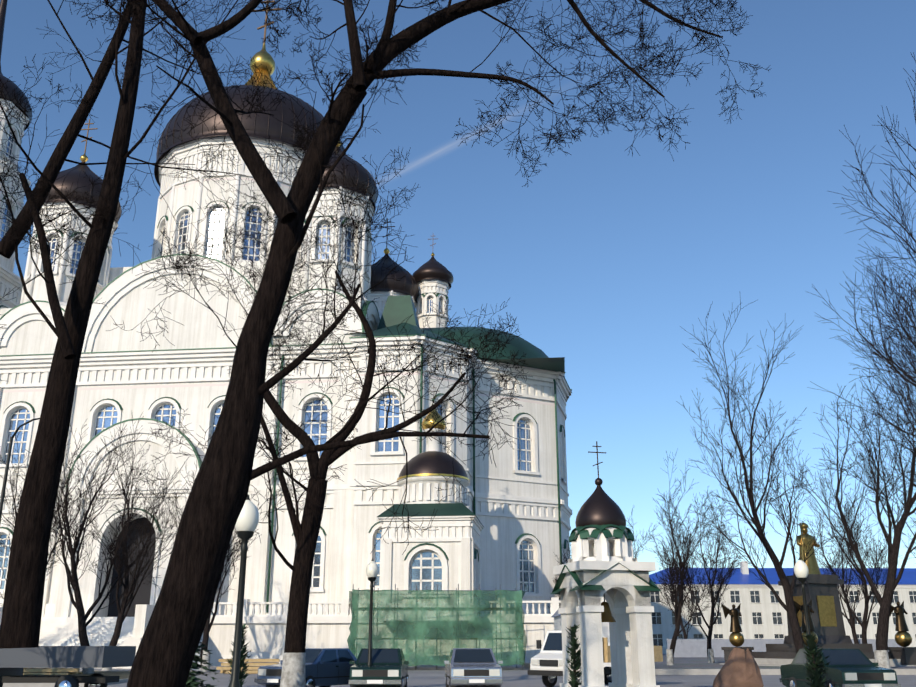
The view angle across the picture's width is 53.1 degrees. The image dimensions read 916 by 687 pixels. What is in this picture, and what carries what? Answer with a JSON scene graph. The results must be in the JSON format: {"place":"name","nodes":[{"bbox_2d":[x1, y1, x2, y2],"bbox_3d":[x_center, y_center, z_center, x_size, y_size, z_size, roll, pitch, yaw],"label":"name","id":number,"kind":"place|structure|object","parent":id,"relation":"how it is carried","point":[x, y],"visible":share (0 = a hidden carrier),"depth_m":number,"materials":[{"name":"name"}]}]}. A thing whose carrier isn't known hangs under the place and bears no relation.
{"place":"outdoors","nodes":[
{"label":"outdoors","id":0,"kind":"place"},
{"bbox_2d":[0,0,915,574],"label":"sky","id":1,"kind":"structure","parent":0,"point":[601,262],"materials":[{"name":"blue"}]},
{"bbox_2d":[80,666,915,686],"bbox_3d":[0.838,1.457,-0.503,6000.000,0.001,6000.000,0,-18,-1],"label":"ground","id":2,"kind":"structure","parent":0,"point":[434,677],"depth_m":42.66,"materials":[{"name":"grey asphalt"}]},
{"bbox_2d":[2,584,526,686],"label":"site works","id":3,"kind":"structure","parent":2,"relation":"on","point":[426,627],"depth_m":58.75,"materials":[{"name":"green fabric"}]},
{"bbox_2d":[0,0,605,668],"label":"cathedral","id":4,"kind":"structure","parent":2,"relation":"on","point":[508,526],"depth_m":84.53,"materials":[{"name":"white paint"}]},
{"bbox_2d":[0,0,771,686],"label":"trees","id":5,"kind":"object","parent":2,"relation":"on","point":[186,596],"visible":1,"depth_m":10.77,"materials":[{"name":"brown plant"}]},
{"bbox_2d":[0,418,810,686],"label":"lamps","id":6,"kind":"object","parent":2,"relation":"on","point":[247,522],"visible":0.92,"depth_m":15.58,"materials":[{"name":"black"}]},
{"bbox_2d":[0,625,900,686],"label":"cars","id":7,"kind":"object","parent":2,"relation":"on","point":[464,667],"visible":0.85,"depth_m":29.08,"materials":[{"name":"grey metal"}]},
{"bbox_2d":[0,52,915,673],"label":"park trees","id":8,"kind":"object","parent":2,"relation":"on","point":[682,582],"visible":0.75,"depth_m":53.21,"materials":[{"name":"brown plant"}]},
{"bbox_2d":[185,619,829,686],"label":"conifers","id":9,"kind":"object","parent":2,"relation":"on","point":[813,667],"visible":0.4,"depth_m":24.88,"materials":[{"name":"green plant"}]},
{"bbox_2d":[551,441,660,686],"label":"bell chapel","id":10,"kind":"structure","parent":2,"relation":"on","point":[606,565],"depth_m":25.71,"materials":[{"name":"white paint"}]},
{"bbox_2d":[523,654,915,674],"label":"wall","id":11,"kind":"structure","parent":2,"relation":"on","point":[691,666],"depth_m":53.25,"materials":[{"name":"stone"}]},
{"bbox_2d":[720,522,915,666],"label":"monument","id":12,"kind":"object","parent":11,"relation":"on","point":[826,623],"visible":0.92,"depth_m":58.99,"materials":[{"name":"stone"}]},
{"bbox_2d":[552,561,915,666],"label":"building","id":13,"kind":"structure","parent":2,"relation":"on","point":[763,618],"depth_m":145.27,"materials":[{"name":"white paint"}]},
{"bbox_2d":[713,648,763,686],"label":"memorial stone","id":14,"kind":"object","parent":2,"relation":"on","point":[740,668],"visible":1,"depth_m":20.68,"materials":[{"name":"stone"}]}
]}

